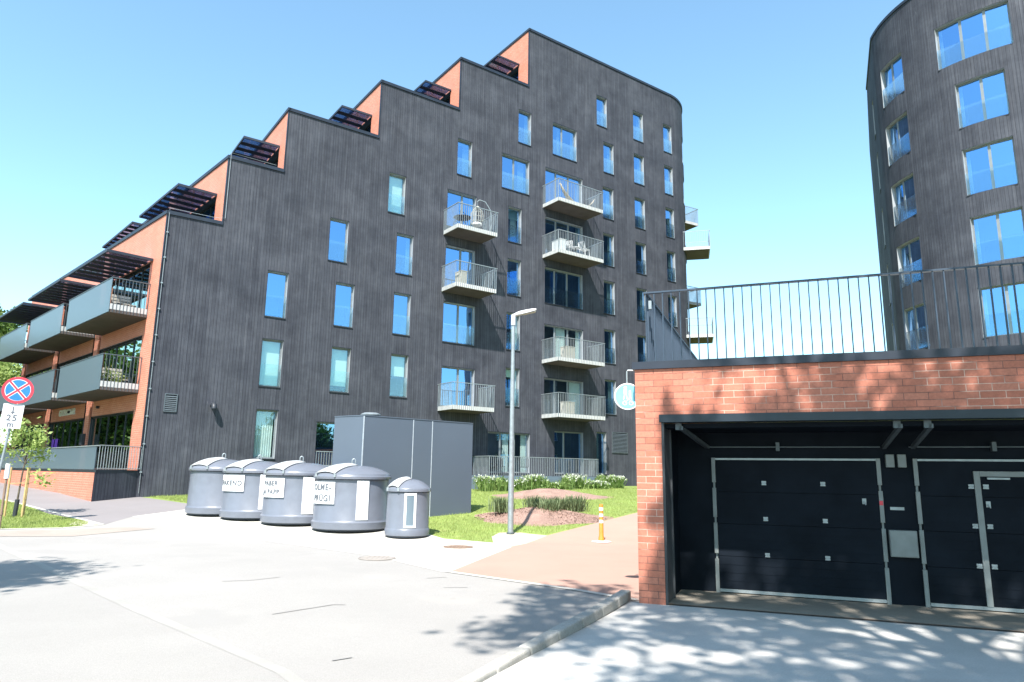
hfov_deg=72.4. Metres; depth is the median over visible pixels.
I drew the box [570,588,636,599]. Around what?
flush kerb
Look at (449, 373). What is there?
window
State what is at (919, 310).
window
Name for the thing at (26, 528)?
lawn edging
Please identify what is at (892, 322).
window
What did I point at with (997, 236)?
window
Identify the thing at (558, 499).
tufted shrub
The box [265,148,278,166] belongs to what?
terrace door
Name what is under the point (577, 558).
cycle path
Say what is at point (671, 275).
window
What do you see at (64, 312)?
window
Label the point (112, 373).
lounge seat
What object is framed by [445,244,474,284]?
window
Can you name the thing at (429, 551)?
concrete pad
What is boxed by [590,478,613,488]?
flowering bush
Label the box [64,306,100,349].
window
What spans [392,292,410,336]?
window
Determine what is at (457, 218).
round table
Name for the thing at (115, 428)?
window
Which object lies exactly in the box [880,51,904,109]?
window
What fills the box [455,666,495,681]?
kerb stone
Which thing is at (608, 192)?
window
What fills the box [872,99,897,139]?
window
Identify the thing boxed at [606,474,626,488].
flowering bush
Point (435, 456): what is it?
utility cabin
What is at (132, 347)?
window
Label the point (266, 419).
window
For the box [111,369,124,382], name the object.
potted plant
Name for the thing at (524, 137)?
window
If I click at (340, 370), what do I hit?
window
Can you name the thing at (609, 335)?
window
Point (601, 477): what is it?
flowering bush
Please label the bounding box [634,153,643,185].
window
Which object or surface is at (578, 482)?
flowering bush
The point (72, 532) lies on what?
road patch
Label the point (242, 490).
waste container
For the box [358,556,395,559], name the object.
manhole cover
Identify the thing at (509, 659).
kerb stone
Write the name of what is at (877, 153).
window
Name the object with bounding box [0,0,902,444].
sky
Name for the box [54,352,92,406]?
window
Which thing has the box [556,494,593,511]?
tufted shrub
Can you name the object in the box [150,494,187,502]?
grass
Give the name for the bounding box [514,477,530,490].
flowering bush
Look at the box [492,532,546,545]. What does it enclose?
gravel patch
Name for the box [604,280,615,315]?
window
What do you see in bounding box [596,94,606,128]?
window
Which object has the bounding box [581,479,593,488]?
flowering bush
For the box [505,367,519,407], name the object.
window
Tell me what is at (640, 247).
window
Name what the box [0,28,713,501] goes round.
apartment building
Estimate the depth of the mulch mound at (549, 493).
28.51 m
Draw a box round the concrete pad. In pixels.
[132,510,510,571]
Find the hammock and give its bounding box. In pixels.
[561,184,594,205]
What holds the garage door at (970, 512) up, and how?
in the brick garage
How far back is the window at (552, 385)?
39.72 m
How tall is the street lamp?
6.080 m
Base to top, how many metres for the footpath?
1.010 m
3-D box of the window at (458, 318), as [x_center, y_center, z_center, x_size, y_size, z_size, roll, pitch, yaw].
[-2.739,-0.867,35.590,1.910,2.135,0.245,8,-13,-35]
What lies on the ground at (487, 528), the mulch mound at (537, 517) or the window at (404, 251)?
the mulch mound at (537, 517)
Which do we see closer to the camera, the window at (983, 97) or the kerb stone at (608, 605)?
the kerb stone at (608, 605)
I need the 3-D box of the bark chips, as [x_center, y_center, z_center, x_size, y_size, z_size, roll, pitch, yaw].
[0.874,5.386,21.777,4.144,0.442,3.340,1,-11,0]
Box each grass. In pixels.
[0,499,87,528]
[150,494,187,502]
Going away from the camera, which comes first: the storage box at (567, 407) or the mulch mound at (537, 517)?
the mulch mound at (537, 517)
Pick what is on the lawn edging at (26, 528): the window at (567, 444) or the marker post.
the marker post
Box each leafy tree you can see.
[0,306,27,365]
[0,362,22,418]
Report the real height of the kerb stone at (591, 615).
0.120 m
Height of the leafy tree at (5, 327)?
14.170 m
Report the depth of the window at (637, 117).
46.11 m
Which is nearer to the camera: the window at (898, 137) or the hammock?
the window at (898, 137)
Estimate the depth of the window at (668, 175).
47.15 m
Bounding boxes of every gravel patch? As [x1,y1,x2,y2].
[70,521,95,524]
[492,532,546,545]
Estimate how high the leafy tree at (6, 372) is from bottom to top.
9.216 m
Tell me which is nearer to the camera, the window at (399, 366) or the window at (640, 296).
the window at (399, 366)
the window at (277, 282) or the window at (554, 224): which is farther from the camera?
the window at (554, 224)
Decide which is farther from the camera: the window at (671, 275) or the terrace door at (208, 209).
the window at (671, 275)
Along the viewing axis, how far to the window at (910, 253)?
31.71 m
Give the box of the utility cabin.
[332,412,472,516]
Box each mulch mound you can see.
[474,507,612,525]
[492,488,613,499]
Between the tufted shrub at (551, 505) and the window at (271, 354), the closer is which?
the tufted shrub at (551, 505)
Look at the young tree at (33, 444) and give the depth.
20.53 m
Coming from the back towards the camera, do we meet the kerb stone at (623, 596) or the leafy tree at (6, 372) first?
the leafy tree at (6, 372)
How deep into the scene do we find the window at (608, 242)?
42.84 m
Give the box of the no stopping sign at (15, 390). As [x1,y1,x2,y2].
[0,377,33,472]
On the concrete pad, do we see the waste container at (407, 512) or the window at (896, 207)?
the waste container at (407, 512)
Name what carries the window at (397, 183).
in the apartment building
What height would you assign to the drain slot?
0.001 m
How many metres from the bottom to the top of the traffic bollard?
0.910 m
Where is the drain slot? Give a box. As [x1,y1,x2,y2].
[669,603,1023,631]
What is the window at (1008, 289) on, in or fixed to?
in the round tower
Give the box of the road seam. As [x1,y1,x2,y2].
[0,543,304,681]
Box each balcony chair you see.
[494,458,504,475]
[519,459,528,475]
[544,460,553,475]
[578,242,589,255]
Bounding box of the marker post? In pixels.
[0,464,10,528]
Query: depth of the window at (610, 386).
41.14 m
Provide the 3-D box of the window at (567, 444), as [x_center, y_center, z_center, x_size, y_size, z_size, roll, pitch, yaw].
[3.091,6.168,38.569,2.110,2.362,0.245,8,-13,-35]
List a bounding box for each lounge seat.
[101,367,127,382]
[111,294,135,306]
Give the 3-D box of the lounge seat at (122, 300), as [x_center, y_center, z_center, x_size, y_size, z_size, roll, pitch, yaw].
[-15.761,-1.468,28.389,0.940,0.910,0.710,-9,-15,43]
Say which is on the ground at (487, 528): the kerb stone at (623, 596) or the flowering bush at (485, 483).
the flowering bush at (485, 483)
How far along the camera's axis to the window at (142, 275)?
30.02 m
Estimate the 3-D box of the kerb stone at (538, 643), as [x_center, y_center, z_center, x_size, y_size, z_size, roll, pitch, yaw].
[0.259,2.919,6.765,0.157,0.099,0.646,-5,-12,26]
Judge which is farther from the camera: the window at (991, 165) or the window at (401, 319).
the window at (401, 319)
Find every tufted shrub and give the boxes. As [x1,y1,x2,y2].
[485,496,516,512]
[514,495,551,507]
[531,498,571,512]
[540,496,569,510]
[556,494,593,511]
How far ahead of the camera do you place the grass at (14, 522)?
19.52 m
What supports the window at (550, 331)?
in the apartment building
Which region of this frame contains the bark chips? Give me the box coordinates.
[474,507,605,524]
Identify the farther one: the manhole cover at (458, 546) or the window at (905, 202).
the window at (905, 202)
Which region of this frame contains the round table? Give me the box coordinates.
[455,214,469,223]
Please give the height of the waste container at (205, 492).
1.856 m
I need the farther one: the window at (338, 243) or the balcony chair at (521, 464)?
the balcony chair at (521, 464)
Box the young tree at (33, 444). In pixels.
[0,417,58,516]
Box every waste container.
[185,453,238,514]
[219,455,277,518]
[260,456,326,524]
[311,458,391,531]
[384,476,430,537]
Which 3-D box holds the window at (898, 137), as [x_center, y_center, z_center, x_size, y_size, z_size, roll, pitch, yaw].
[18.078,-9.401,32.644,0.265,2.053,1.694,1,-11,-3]
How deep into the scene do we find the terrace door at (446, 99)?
39.37 m
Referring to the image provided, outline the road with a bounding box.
[0,517,1023,681]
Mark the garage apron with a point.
(635, 642)
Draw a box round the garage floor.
[669,589,1023,630]
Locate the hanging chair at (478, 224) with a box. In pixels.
[471,200,491,230]
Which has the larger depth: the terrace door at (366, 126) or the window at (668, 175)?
the window at (668, 175)
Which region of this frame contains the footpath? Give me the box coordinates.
[0,483,186,523]
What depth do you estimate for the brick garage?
9.36 m
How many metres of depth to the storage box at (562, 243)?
38.79 m
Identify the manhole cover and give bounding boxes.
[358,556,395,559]
[443,545,472,548]
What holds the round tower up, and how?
on the ground at (487, 528)
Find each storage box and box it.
[455,270,467,282]
[551,238,564,250]
[561,346,574,358]
[561,401,574,413]
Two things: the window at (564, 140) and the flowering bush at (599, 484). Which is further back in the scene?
the window at (564, 140)
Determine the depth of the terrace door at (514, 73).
42.57 m
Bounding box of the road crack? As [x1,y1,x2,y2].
[272,604,344,613]
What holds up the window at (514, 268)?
in the apartment building
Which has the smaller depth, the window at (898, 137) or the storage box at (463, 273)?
the window at (898, 137)
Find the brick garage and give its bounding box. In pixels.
[632,262,1023,612]
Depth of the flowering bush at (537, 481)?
33.76 m
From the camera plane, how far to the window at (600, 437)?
40.11 m
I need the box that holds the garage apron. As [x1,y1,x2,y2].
[483,602,1023,681]
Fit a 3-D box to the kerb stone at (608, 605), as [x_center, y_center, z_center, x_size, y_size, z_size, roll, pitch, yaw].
[1.142,3.259,8.568,0.157,0.130,0.664,-4,-12,24]
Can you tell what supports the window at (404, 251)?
in the apartment building
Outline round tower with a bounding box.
[866,0,1023,350]
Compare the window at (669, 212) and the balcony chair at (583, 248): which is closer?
the balcony chair at (583, 248)
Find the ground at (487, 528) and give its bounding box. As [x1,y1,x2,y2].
[0,486,636,546]
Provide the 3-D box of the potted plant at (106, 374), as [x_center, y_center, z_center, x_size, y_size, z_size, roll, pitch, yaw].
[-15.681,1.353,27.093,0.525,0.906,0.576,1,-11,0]
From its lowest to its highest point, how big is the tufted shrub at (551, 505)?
0.459 m
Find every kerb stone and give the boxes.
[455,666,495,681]
[484,647,529,672]
[519,631,558,654]
[548,618,582,639]
[572,607,602,628]
[593,597,618,616]
[610,590,630,607]
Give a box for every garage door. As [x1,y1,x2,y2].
[711,458,891,604]
[912,459,1023,612]
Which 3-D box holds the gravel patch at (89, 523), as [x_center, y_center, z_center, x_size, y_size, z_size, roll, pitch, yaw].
[-11.866,4.990,19.160,1.253,0.062,0.603,-5,-12,28]
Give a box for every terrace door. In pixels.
[190,196,215,218]
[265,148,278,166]
[359,117,371,132]
[441,92,450,103]
[507,66,518,79]
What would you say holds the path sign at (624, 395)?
attached to the brick garage
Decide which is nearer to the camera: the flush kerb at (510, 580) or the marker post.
the flush kerb at (510, 580)
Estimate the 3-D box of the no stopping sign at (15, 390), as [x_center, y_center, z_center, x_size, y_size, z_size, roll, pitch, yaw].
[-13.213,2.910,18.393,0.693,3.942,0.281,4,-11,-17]
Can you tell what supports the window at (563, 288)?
in the apartment building
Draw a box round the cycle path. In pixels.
[452,513,665,599]
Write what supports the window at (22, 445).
in the apartment building
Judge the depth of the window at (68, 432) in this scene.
33.88 m
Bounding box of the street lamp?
[506,308,535,534]
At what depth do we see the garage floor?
8.90 m
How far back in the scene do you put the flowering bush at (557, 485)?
34.68 m
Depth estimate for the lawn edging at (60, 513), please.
21.10 m
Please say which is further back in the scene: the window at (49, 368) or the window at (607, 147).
the window at (607, 147)
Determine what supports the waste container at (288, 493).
on the concrete pad
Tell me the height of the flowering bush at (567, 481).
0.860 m
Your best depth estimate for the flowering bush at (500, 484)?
32.56 m
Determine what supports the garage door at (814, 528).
in the brick garage
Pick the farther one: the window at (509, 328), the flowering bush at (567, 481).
the window at (509, 328)
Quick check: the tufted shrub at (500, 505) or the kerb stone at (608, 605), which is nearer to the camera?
the kerb stone at (608, 605)
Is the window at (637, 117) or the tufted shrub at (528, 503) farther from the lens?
the window at (637, 117)
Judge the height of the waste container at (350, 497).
1.876 m
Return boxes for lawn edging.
[1,499,101,524]
[8,527,62,528]
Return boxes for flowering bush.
[473,474,497,491]
[492,475,507,491]
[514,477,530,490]
[521,474,548,489]
[545,480,564,489]
[558,476,575,489]
[561,473,586,488]
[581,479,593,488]
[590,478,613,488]
[595,474,607,481]
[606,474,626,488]
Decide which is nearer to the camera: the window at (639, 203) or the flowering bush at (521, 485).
the flowering bush at (521, 485)
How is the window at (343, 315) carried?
in the apartment building
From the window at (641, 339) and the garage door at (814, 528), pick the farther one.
the window at (641, 339)
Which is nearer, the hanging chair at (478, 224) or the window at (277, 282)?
the window at (277, 282)
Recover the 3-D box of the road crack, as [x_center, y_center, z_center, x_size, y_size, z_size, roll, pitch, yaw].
[-2.478,3.249,8.501,0.965,0.001,0.124,11,-15,-42]
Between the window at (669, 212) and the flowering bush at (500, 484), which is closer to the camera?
the flowering bush at (500, 484)
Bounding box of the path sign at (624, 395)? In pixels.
[614,370,634,409]
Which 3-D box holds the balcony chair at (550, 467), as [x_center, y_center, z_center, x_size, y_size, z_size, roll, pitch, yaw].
[1.919,6.621,36.477,0.468,0.851,0.533,1,-11,-1]
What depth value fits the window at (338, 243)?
32.51 m
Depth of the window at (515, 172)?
39.35 m
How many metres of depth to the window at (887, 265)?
35.35 m
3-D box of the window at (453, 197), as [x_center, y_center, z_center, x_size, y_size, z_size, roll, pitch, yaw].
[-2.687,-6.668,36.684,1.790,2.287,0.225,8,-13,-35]
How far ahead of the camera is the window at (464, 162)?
37.44 m
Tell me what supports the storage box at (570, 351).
on the apartment building
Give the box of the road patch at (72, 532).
[0,527,152,535]
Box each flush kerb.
[444,571,572,588]
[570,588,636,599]
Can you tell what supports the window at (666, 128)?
in the apartment building
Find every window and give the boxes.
[15,424,50,449]
[25,366,85,411]
[47,418,92,448]
[53,312,93,362]
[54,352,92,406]
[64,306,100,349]
[88,411,133,469]
[99,335,141,383]
[110,263,150,308]
[252,408,278,459]
[258,338,283,387]
[264,270,288,319]
[314,421,334,466]
[328,217,348,263]
[329,346,350,393]
[333,281,353,328]
[388,172,405,215]
[389,353,408,398]
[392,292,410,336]
[395,232,413,276]
[441,365,474,405]
[442,300,475,346]
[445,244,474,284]
[447,189,475,227]
[457,138,472,178]
[487,431,529,473]
[502,152,529,195]
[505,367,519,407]
[506,311,519,351]
[507,258,520,297]
[508,205,521,244]
[518,109,531,146]
[544,266,582,309]
[544,323,582,359]
[544,377,582,414]
[545,167,582,203]
[545,216,582,253]
[553,122,576,162]
[554,430,583,474]
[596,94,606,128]
[596,431,606,474]
[603,141,613,175]
[603,186,613,220]
[603,232,614,267]
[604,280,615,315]
[604,329,615,364]
[605,379,616,415]
[633,110,643,143]
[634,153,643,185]
[634,196,645,230]
[635,241,646,275]
[636,287,646,321]
[637,335,645,361]
[663,123,671,154]
[664,164,673,196]
[665,207,674,238]
[666,250,675,282]
[668,295,677,327]
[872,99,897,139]
[876,153,900,193]
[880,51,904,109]
[881,207,897,248]
[886,110,910,167]
[886,265,903,305]
[891,172,916,227]
[891,322,909,350]
[896,235,922,288]
[904,301,929,349]
[934,0,1013,71]
[954,67,1009,129]
[961,135,1018,196]
[969,206,1023,265]
[977,281,1023,338]
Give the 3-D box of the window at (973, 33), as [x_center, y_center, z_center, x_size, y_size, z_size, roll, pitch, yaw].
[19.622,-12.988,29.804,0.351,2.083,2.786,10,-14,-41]
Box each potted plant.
[101,365,114,380]
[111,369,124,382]
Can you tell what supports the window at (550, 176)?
in the apartment building
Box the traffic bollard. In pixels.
[592,504,610,542]
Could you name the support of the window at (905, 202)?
in the round tower

